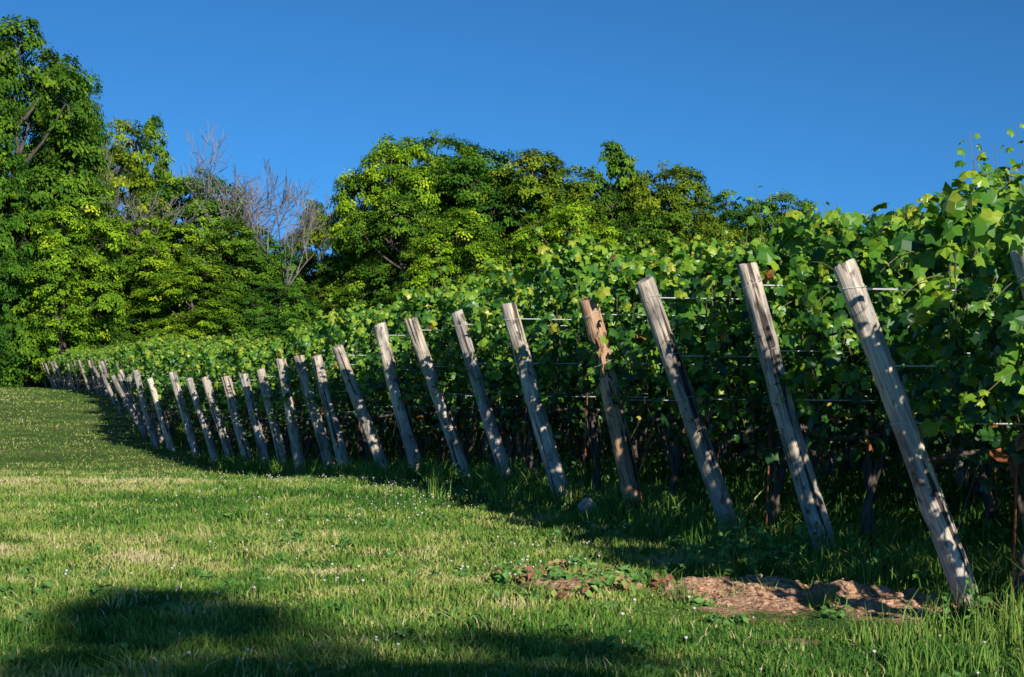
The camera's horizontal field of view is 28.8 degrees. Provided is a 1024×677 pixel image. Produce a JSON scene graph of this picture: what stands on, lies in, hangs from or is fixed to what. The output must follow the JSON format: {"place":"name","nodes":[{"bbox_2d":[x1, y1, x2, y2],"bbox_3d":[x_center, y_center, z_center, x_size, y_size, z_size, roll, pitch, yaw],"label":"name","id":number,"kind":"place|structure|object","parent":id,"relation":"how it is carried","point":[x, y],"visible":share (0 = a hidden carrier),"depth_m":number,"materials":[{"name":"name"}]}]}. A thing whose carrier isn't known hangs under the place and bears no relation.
{"place":"outdoors","nodes":[
{"label":"outdoors","id":0,"kind":"place"},
{"bbox_2d":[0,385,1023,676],"bbox_3d":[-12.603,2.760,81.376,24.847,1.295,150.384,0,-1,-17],"label":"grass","id":1,"kind":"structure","parent":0,"point":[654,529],"depth_m":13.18,"materials":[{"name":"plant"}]},
{"bbox_2d":[0,381,1023,676],"bbox_3d":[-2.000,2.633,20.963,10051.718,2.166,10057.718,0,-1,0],"label":"ground","id":2,"kind":"structure","parent":0,"point":[754,607],"depth_m":11.78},
{"bbox_2d":[0,312,50,387],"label":"shrub","id":3,"kind":"object","parent":2,"relation":"on","point":[34,373],"visible":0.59,"depth_m":147.50,"materials":[{"name":"green plant"}]},
{"bbox_2d":[0,326,70,387],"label":"shrub","id":4,"kind":"object","parent":2,"relation":"on","point":[25,373],"visible":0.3,"depth_m":148.78,"materials":[{"name":"green plant"}]},
{"bbox_2d":[0,150,71,384],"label":"deciduous tree","id":5,"kind":"object","parent":2,"relation":"on","point":[19,270],"visible":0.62,"depth_m":147.90,"materials":[{"name":"green plant"}]},
{"bbox_2d":[0,14,114,365],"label":"deciduous tree","id":6,"kind":"object","parent":2,"relation":"on","point":[55,165],"visible":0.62,"depth_m":151.59,"materials":[{"name":"green plant"}]},
{"bbox_2d":[12,57,118,270],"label":"deciduous tree","id":7,"kind":"object","parent":2,"relation":"on","point":[31,146],"visible":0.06,"depth_m":159.81,"materials":[{"name":"green plant"}]},
{"bbox_2d":[0,174,132,386],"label":"deciduous tree","id":8,"kind":"object","parent":2,"relation":"on","point":[55,261],"visible":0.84,"depth_m":147.94,"materials":[{"name":"green plant"}]},
{"bbox_2d":[61,348,89,380],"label":"grapevine row","id":9,"kind":"object","parent":2,"relation":"on","point":[68,354],"visible":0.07,"depth_m":133.82,"materials":[{"name":"green plant"}]},
{"bbox_2d":[70,351,85,390],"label":"grapevine row","id":10,"kind":"object","parent":2,"relation":"on","point":[76,357],"visible":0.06,"depth_m":129.05,"materials":[{"name":"green plant"}]},
{"bbox_2d":[80,349,98,391],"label":"grapevine row","id":11,"kind":"object","parent":2,"relation":"on","point":[86,365],"visible":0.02,"depth_m":117.88,"materials":[{"name":"green plant"}]},
{"bbox_2d":[101,374,125,415],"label":"wooden post","id":12,"kind":"object","parent":2,"relation":"on","point":[114,399],"visible":0.91,"depth_m":75.29,"materials":[{"name":"grey wood"}]},
{"bbox_2d":[65,235,171,349],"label":"deciduous tree","id":13,"kind":"object","parent":2,"relation":"on","point":[122,337],"visible":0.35,"depth_m":152.26,"materials":[{"name":"green plant"}]},
{"bbox_2d":[117,373,137,415],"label":"wooden post","id":14,"kind":"object","parent":2,"relation":"on","point":[124,387],"visible":0.54,"depth_m":61.43,"materials":[{"name":"grey wood"}]},
{"bbox_2d":[84,116,171,311],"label":"deciduous tree","id":15,"kind":"object","parent":2,"relation":"on","point":[134,170],"visible":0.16,"depth_m":167.53,"materials":[{"name":"green plant"}]},
{"bbox_2d":[110,375,149,438],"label":"wooden post","id":16,"kind":"object","parent":2,"relation":"on","point":[135,418],"visible":0.93,"depth_m":57.05,"materials":[{"name":"grey wood"}]},
{"bbox_2d":[127,374,148,432],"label":"wooden post","id":17,"kind":"object","parent":2,"relation":"on","point":[140,413],"visible":0.51,"depth_m":60.00,"materials":[{"name":"grey wood"}]},
{"bbox_2d":[89,139,201,296],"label":"bare tree","id":18,"kind":"object","parent":2,"relation":"on","point":[119,205],"visible":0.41,"depth_m":159.68,"materials":[{"name":"grey plant"}]},
{"bbox_2d":[132,369,159,446],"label":"wooden post","id":19,"kind":"object","parent":2,"relation":"on","point":[146,413],"visible":0.93,"depth_m":52.65,"materials":[{"name":"grey wood"}]},
{"bbox_2d":[148,285,1023,424],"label":"trellis wires","id":20,"kind":"object","parent":19,"relation":"attached to","point":[871,288],"visible":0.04,"depth_m":15.69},
{"bbox_2d":[87,216,213,346],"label":"deciduous tree","id":21,"kind":"object","parent":2,"relation":"on","point":[162,255],"visible":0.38,"depth_m":153.58,"materials":[{"name":"green plant"}]},
{"bbox_2d":[145,383,165,442],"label":"wooden post","id":22,"kind":"object","parent":2,"relation":"on","point":[159,431],"visible":0.31,"depth_m":54.34,"materials":[{"name":"grey wood"}]},
{"bbox_2d":[131,113,183,241],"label":"poplar tree","id":23,"kind":"object","parent":2,"relation":"on","point":[159,170],"visible":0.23,"depth_m":173.67,"materials":[{"name":"green plant"}]},
{"bbox_2d":[147,377,174,451],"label":"wooden post","id":24,"kind":"object","parent":2,"relation":"on","point":[161,418],"visible":0.91,"depth_m":50.43,"materials":[{"name":"grey wood"}]},
{"bbox_2d":[107,336,217,415],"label":"grapevine row","id":25,"kind":"object","parent":2,"relation":"on","point":[119,353],"visible":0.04,"depth_m":75.44,"materials":[{"name":"green plant"}]},
{"bbox_2d":[169,371,199,455],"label":"wooden post","id":26,"kind":"object","parent":2,"relation":"on","point":[186,420],"visible":0.91,"depth_m":48.24,"materials":[{"name":"grey wood"}]},
{"bbox_2d":[127,259,248,344],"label":"deciduous tree","id":27,"kind":"object","parent":2,"relation":"on","point":[196,331],"visible":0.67,"depth_m":151.45,"materials":[{"name":"green plant"}]},
{"bbox_2d":[115,119,284,239],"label":"bare tree","id":28,"kind":"object","parent":2,"relation":"on","point":[237,192],"visible":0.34,"depth_m":169.26,"materials":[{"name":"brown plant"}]},
{"bbox_2d":[186,377,217,461],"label":"wooden post","id":29,"kind":"object","parent":2,"relation":"on","point":[211,447],"visible":0.91,"depth_m":46.05,"materials":[{"name":"grey wood"}]},
{"bbox_2d":[142,166,271,291],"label":"deciduous tree","id":30,"kind":"object","parent":2,"relation":"on","point":[178,187],"visible":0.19,"depth_m":169.70,"materials":[{"name":"green plant"}]},
{"bbox_2d":[139,152,281,232],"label":"bare tree","id":31,"kind":"object","parent":2,"relation":"on","point":[270,229],"visible":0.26,"depth_m":173.68,"materials":[{"name":"grey plant"}]},
{"bbox_2d":[178,305,255,341],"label":"shrub","id":32,"kind":"object","parent":2,"relation":"on","point":[248,336],"visible":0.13,"depth_m":152.67,"materials":[{"name":"green plant"}]},
{"bbox_2d":[201,375,233,458],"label":"wooden post","id":33,"kind":"object","parent":2,"relation":"on","point":[218,419],"visible":0.85,"depth_m":44.02,"materials":[{"name":"grey wood"}]},
{"bbox_2d":[158,218,287,341],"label":"deciduous tree","id":34,"kind":"object","parent":2,"relation":"on","point":[231,246],"visible":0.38,"depth_m":156.81,"materials":[{"name":"green plant"}]},
{"bbox_2d":[221,375,252,460],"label":"wooden post","id":35,"kind":"object","parent":2,"relation":"on","point":[240,432],"visible":0.88,"depth_m":41.84,"materials":[{"name":"grey wood"}]},
{"bbox_2d":[127,332,379,435],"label":"grapevine row","id":36,"kind":"object","parent":2,"relation":"on","point":[138,352],"visible":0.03,"depth_m":57.21,"materials":[{"name":"green plant"}]},
{"bbox_2d":[173,141,335,252],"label":"bare tree","id":37,"kind":"object","parent":2,"relation":"on","point":[270,201],"visible":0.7,"depth_m":167.99,"materials":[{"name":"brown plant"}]},
{"bbox_2d":[239,373,269,467],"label":"wooden post","id":38,"kind":"object","parent":2,"relation":"on","point":[257,428],"visible":0.82,"depth_m":39.64,"materials":[{"name":"grey wood"}]},
{"bbox_2d":[208,225,309,323],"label":"deciduous tree","id":39,"kind":"object","parent":2,"relation":"on","point":[280,253],"visible":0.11,"depth_m":161.34,"materials":[{"name":"green plant"}]},
{"bbox_2d":[256,368,287,465],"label":"wooden post","id":40,"kind":"object","parent":2,"relation":"on","point":[274,423],"visible":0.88,"depth_m":37.45,"materials":[{"name":"grey wood"}]},
{"bbox_2d":[247,315,297,341],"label":"shrub","id":41,"kind":"object","parent":2,"relation":"on","point":[266,321],"visible":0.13,"depth_m":153.75,"materials":[{"name":"green plant"}]},
{"bbox_2d":[234,281,326,338],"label":"shrub","id":42,"kind":"object","parent":2,"relation":"on","point":[275,293],"visible":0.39,"depth_m":154.66,"materials":[{"name":"green plant"}]},
{"bbox_2d":[276,358,305,471],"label":"wooden post","id":43,"kind":"object","parent":2,"relation":"on","point":[294,437],"visible":0.87,"depth_m":35.05,"materials":[{"name":"grey wood"}]},
{"bbox_2d":[273,300,324,333],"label":"shrub","id":44,"kind":"object","parent":2,"relation":"on","point":[300,309],"visible":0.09,"depth_m":153.59,"materials":[{"name":"green plant"}]},
{"bbox_2d":[242,170,364,287],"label":"bare tree","id":45,"kind":"object","parent":2,"relation":"on","point":[311,220],"visible":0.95,"depth_m":159.71,"materials":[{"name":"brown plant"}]},
{"bbox_2d":[268,287,351,330],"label":"deciduous tree","id":46,"kind":"object","parent":2,"relation":"on","point":[319,297],"visible":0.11,"depth_m":157.25,"materials":[{"name":"green plant"}]},
{"bbox_2d":[279,199,347,320],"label":"deciduous tree","id":47,"kind":"object","parent":2,"relation":"on","point":[316,237],"visible":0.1,"depth_m":176.75,"materials":[{"name":"green plant"}]},
{"bbox_2d":[293,355,335,467],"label":"wooden post","id":48,"kind":"object","parent":2,"relation":"on","point":[317,423],"visible":0.76,"depth_m":33.06,"materials":[{"name":"grey wood"}]},
{"bbox_2d":[312,354,349,466],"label":"wooden post","id":49,"kind":"object","parent":2,"relation":"on","point":[338,443],"visible":0.79,"depth_m":31.03,"materials":[{"name":"grey wood"}]},
{"bbox_2d":[322,294,368,317],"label":"shrub","id":50,"kind":"object","parent":2,"relation":"on","point":[340,306],"visible":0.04,"depth_m":155.41,"materials":[{"name":"green plant"}]},
{"bbox_2d":[310,241,394,323],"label":"deciduous tree","id":51,"kind":"object","parent":2,"relation":"on","point":[334,275],"visible":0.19,"depth_m":158.61,"materials":[{"name":"green plant"}]},
{"bbox_2d":[332,344,390,471],"bbox_3d":[-2.117,1.179,28.730,0.227,2.310,0.237,-20,3,-10],"label":"wooden post","id":52,"kind":"object","parent":2,"relation":"on","point":[360,409],"visible":0.86,"depth_m":28.64,"materials":[{"name":"grey wood"}]},
{"bbox_2d":[321,132,450,314],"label":"deciduous tree","id":53,"kind":"object","parent":2,"relation":"on","point":[398,174],"visible":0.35,"depth_m":158.28,"materials":[{"name":"green plant"}]},
{"bbox_2d":[373,322,422,471],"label":"wooden post","id":54,"kind":"object","parent":2,"relation":"on","point":[404,423],"visible":0.85,"depth_m":26.04,"materials":[{"name":"grey wood"}]},
{"bbox_2d":[338,194,471,314],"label":"deciduous tree","id":55,"kind":"object","parent":2,"relation":"on","point":[408,227],"visible":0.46,"depth_m":152.58,"materials":[{"name":"green plant"}]},
{"bbox_2d":[376,129,491,273],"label":"deciduous tree","id":56,"kind":"object","parent":2,"relation":"on","point":[429,143],"visible":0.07,"depth_m":164.98,"materials":[{"name":"green plant"}]},
{"bbox_2d":[404,317,470,480],"bbox_3d":[-0.847,0.878,24.231,0.200,2.394,0.216,-19,3,-11],"label":"wooden post","id":57,"kind":"object","parent":2,"relation":"on","point":[431,377],"visible":0.88,"depth_m":24.17,"materials":[{"name":"grey wood"}]},
{"bbox_2d":[134,336,743,444],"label":"grapevine row","id":58,"kind":"object","parent":2,"relation":"on","point":[147,364],"visible":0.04,"depth_m":52.81,"materials":[{"name":"green plant"}]},
{"bbox_2d":[142,326,750,440],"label":"grapevine row","id":59,"kind":"object","parent":2,"relation":"on","point":[167,343],"visible":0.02,"depth_m":54.67,"materials":[{"name":"green plant"}]},
{"bbox_2d":[391,207,511,308],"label":"deciduous tree","id":60,"kind":"object","parent":2,"relation":"on","point":[458,227],"visible":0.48,"depth_m":148.06,"materials":[{"name":"green plant"}]},
{"bbox_2d":[151,331,752,448],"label":"grapevine row","id":61,"kind":"object","parent":2,"relation":"on","point":[164,394],"visible":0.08,"depth_m":50.61,"materials":[{"name":"green plant"}]},
{"bbox_2d":[451,309,512,479],"bbox_3d":[-0.287,0.815,22.531,0.184,2.366,0.202,-18,3,-11],"label":"wooden post","id":62,"kind":"object","parent":2,"relation":"on","point":[499,454],"visible":0.84,"depth_m":22.45,"materials":[{"name":"grey wood"}]},
{"bbox_2d":[403,144,565,289],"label":"deciduous tree","id":63,"kind":"object","parent":2,"relation":"on","point":[462,193],"visible":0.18,"depth_m":159.74,"materials":[{"name":"green plant"}]},
{"bbox_2d":[4,473,992,676],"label":"clover flowers","id":64,"kind":"object","parent":2,"relation":"on","point":[363,580],"visible":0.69,"depth_m":13.98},
{"bbox_2d":[0,450,1021,676],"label":"weeds","id":65,"kind":"object","parent":2,"relation":"on","point":[501,574],"visible":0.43,"depth_m":12.61,"materials":[{"name":"green plant"}]},
{"bbox_2d":[171,332,854,452],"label":"grapevine row","id":66,"kind":"object","parent":2,"relation":"on","point":[186,362],"visible":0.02,"depth_m":48.42,"materials":[{"name":"green plant"}]},
{"bbox_2d":[470,174,562,258],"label":"deciduous tree","id":67,"kind":"object","parent":2,"relation":"on","point":[507,231],"visible":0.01,"depth_m":164.84,"materials":[{"name":"green plant"}]},
{"bbox_2d":[204,335,837,462],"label":"grapevine row","id":68,"kind":"object","parent":2,"relation":"on","point":[217,368],"visible":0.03,"depth_m":44.26,"materials":[{"name":"green plant"}]},
{"bbox_2d":[223,330,819,459],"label":"grapevine row","id":69,"kind":"object","parent":2,"relation":"on","point":[236,371],"visible":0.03,"depth_m":42.15,"materials":[{"name":"green plant"}]},
{"bbox_2d":[191,335,852,456],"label":"grapevine row","id":70,"kind":"object","parent":2,"relation":"on","point":[199,385],"visible":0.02,"depth_m":46.26,"materials":[{"name":"green plant"}]},
{"bbox_2d":[501,302,570,499],"bbox_3d":[0.278,0.782,19.934,0.214,2.368,0.213,-17,3,-12],"label":"wooden post","id":71,"kind":"object","parent":2,"relation":"on","point":[549,453],"visible":0.81,"depth_m":19.87,"materials":[{"name":"grey wood"}]},
{"bbox_2d":[477,148,615,271],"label":"deciduous tree","id":72,"kind":"object","parent":2,"relation":"on","point":[550,173],"visible":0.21,"depth_m":158.39,"materials":[{"name":"green plant"}]},
{"bbox_2d":[239,339,866,462],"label":"grapevine row","id":73,"kind":"object","parent":2,"relation":"on","point":[247,362],"visible":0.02,"depth_m":39.92,"materials":[{"name":"green plant"}]},
{"bbox_2d":[505,194,621,277],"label":"deciduous tree","id":74,"kind":"object","parent":2,"relation":"on","point":[562,221],"visible":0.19,"depth_m":148.99,"materials":[{"name":"green plant"}]},
{"bbox_2d":[253,318,900,464],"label":"grapevine row","id":75,"kind":"object","parent":2,"relation":"on","point":[271,368],"visible":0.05,"depth_m":37.75,"materials":[{"name":"green plant"}]},
{"bbox_2d":[271,323,888,466],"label":"grapevine row","id":76,"kind":"object","parent":2,"relation":"on","point":[291,350],"visible":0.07,"depth_m":35.32,"materials":[{"name":"green plant"}]},
{"bbox_2d":[578,497,596,514],"bbox_3d":[0.701,1.521,17.980,0.164,0.174,0.218,0,-1,-25],"label":"field stone","id":77,"kind":"object","parent":2,"relation":"on","point":[586,501],"visible":0.69,"depth_m":17.94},
{"bbox_2d":[556,175,636,241],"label":"deciduous tree","id":78,"kind":"object","parent":2,"relation":"on","point":[599,192],"visible":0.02,"depth_m":165.06,"materials":[{"name":"green plant"}]},
{"bbox_2d":[297,307,903,467],"bbox_3d":[5.507,1.007,35.250,18.762,3.458,1.813,0,-1,-12],"label":"grapevine row","id":79,"kind":"object","parent":2,"relation":"on","point":[306,346],"visible":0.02,"depth_m":33.35,"materials":[{"name":"green plant"}]},
{"bbox_2d":[581,139,639,234],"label":"poplar tree","id":80,"kind":"object","parent":2,"relation":"on","point":[619,165],"visible":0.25,"depth_m":161.15,"materials":[{"name":"green plant"}]},
{"bbox_2d":[579,296,643,510],"bbox_3d":[0.948,0.760,18.036,0.219,2.334,0.237,-14,3,-15],"label":"wooden post","id":81,"kind":"object","parent":2,"relation":"on","point":[592,318],"visible":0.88,"depth_m":17.95,"materials":[{"name":"brown wood"}]},
{"bbox_2d":[594,182,661,245],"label":"deciduous tree","id":82,"kind":"object","parent":2,"relation":"on","point":[612,187],"visible":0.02,"depth_m":164.06,"materials":[{"name":"green plant"}]},
{"bbox_2d":[308,288,955,471],"bbox_3d":[5.932,0.835,33.187,18.735,3.582,1.773,0,-1,-13],"label":"grapevine row","id":83,"kind":"object","parent":2,"relation":"on","point":[327,342],"visible":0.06,"depth_m":31.31,"materials":[{"name":"green plant"}]},
{"bbox_2d":[346,306,945,468],"bbox_3d":[7.435,0.726,30.943,20.153,3.576,1.811,0,-1,-12],"label":"grapevine row","id":84,"kind":"object","parent":2,"relation":"on","point":[371,364],"visible":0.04,"depth_m":28.82,"materials":[{"name":"green plant"}]},
{"bbox_2d":[602,206,708,257],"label":"deciduous tree","id":85,"kind":"object","parent":2,"relation":"on","point":[655,235],"visible":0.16,"depth_m":151.02,"materials":[{"name":"green plant"}]},
{"bbox_2d":[607,160,724,249],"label":"deciduous tree","id":86,"kind":"object","parent":2,"relation":"on","point":[676,199],"visible":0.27,"depth_m":160.00,"materials":[{"name":"green plant"}]},
{"bbox_2d":[419,235,949,475],"bbox_3d":[8.661,0.457,26.500,20.096,3.517,1.816,0,-1,-12],"label":"grapevine row","id":87,"kind":"object","parent":2,"relation":"on","point":[439,351],"visible":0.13,"depth_m":24.37,"materials":[{"name":"green plant"}]},
{"bbox_2d":[636,276,737,533],"bbox_3d":[1.426,0.682,15.633,0.197,2.439,0.208,-19,3,-11],"label":"wooden post","id":88,"kind":"object","parent":2,"relation":"on","point":[696,429],"visible":0.86,"depth_m":15.55,"materials":[{"name":"grey wood"}]},
{"bbox_2d":[377,253,998,476],"bbox_3d":[7.999,0.607,28.423,20.099,3.471,1.770,0,-1,-12],"label":"grapevine row","id":89,"kind":"object","parent":2,"relation":"on","point":[408,302],"visible":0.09,"depth_m":26.29,"materials":[{"name":"green plant"}]},
{"bbox_2d":[456,254,978,482],"bbox_3d":[9.253,0.455,24.706,20.283,3.298,1.800,0,-1,-12],"label":"grapevine row","id":90,"kind":"object","parent":2,"relation":"on","point":[481,335],"visible":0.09,"depth_m":22.63,"materials":[{"name":"green plant"}]},
{"bbox_2d":[691,219,748,250],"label":"deciduous tree","id":91,"kind":"object","parent":2,"relation":"on","point":[734,233],"visible":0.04,"depth_m":167.69,"materials":[{"name":"green plant"}]},
{"bbox_2d":[692,188,780,243],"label":"deciduous tree","id":92,"kind":"object","parent":2,"relation":"on","point":[734,214],"visible":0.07,"depth_m":183.67,"materials":[{"name":"green plant"}]},
{"bbox_2d":[504,207,1021,492],"bbox_3d":[9.763,0.335,22.104,20.109,3.307,1.788,0,-1,-12],"label":"grapevine row","id":93,"kind":"object","parent":2,"relation":"on","point":[572,265],"visible":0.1,"depth_m":20.07,"materials":[{"name":"green plant"}]},
{"bbox_2d":[740,188,815,247],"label":"deciduous tree","id":94,"kind":"object","parent":2,"relation":"on","point":[770,217],"visible":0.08,"depth_m":179.53,"materials":[{"name":"green plant"}]},
{"bbox_2d":[737,262,835,555],"bbox_3d":[1.963,0.636,13.937,0.193,2.437,0.203,-17,3,-12],"label":"wooden post","id":95,"kind":"object","parent":2,"relation":"on","point":[809,495],"visible":0.88,"depth_m":13.88,"materials":[{"name":"grey wood"}]},
{"bbox_2d":[576,209,1014,504],"bbox_3d":[10.364,0.295,20.194,20.036,3.314,1.784,0,-1,-12],"label":"grapevine row","id":96,"kind":"object","parent":2,"relation":"on","point":[606,291],"visible":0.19,"depth_m":18.18,"materials":[{"name":"green plant"}]},
{"bbox_2d":[636,574,1023,620],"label":"soil clods","id":97,"kind":"object","parent":2,"relation":"on","point":[791,597],"visible":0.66,"depth_m":11.48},
{"bbox_2d":[657,181,1023,529],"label":"grapevine row","id":98,"kind":"object","parent":2,"relation":"on","point":[686,323],"visible":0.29,"depth_m":15.75,"materials":[{"name":"green plant"}]},
{"bbox_2d":[841,580,857,591],"bbox_3d":[2.007,1.487,11.732,0.132,0.127,0.106,0,-1,-18],"label":"field stone","id":99,"kind":"object","parent":2,"relation":"on","point":[852,585],"visible":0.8,"depth_m":11.70,"materials":[{"name":"stone"}]},
{"bbox_2d":[748,178,1023,542],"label":"grapevine row","id":100,"kind":"object","parent":2,"relation":"on","point":[829,232],"visible":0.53,"depth_m":13.98,"materials":[{"name":"green plant"}]},
{"bbox_2d":[833,258,977,607],"bbox_3d":[2.298,0.681,11.332,0.186,2.391,0.194,-22,3,-9],"label":"wooden post","id":101,"kind":"object","parent":2,"relation":"on","point":[938,519],"visible":0.86,"depth_m":11.27,"materials":[{"name":"grey wood"}]},
{"bbox_2d":[805,123,1023,597],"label":"grapevine row","id":102,"kind":"object","parent":2,"relation":"on","point":[939,332],"visible":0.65,"depth_m":11.44,"materials":[{"name":"green plant"}]},
{"bbox_2d":[952,182,1023,466],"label":"grapevine row","id":103,"kind":"object","parent":2,"relation":"on","point":[989,222],"visible":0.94,"depth_m":9.77,"materials":[{"name":"green plant"}]},
{"bbox_2d":[1009,242,1023,298],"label":"wooden post","id":104,"kind":"object","parent":2,"relation":"on","point":[1017,259],"visible":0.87,"depth_m":9.55,"materials":[{"name":"grey wood"}]},
{"bbox_2d":[0,0,1023,275],"label":"sky","id":105,"kind":"structure","parent":0,"point":[850,105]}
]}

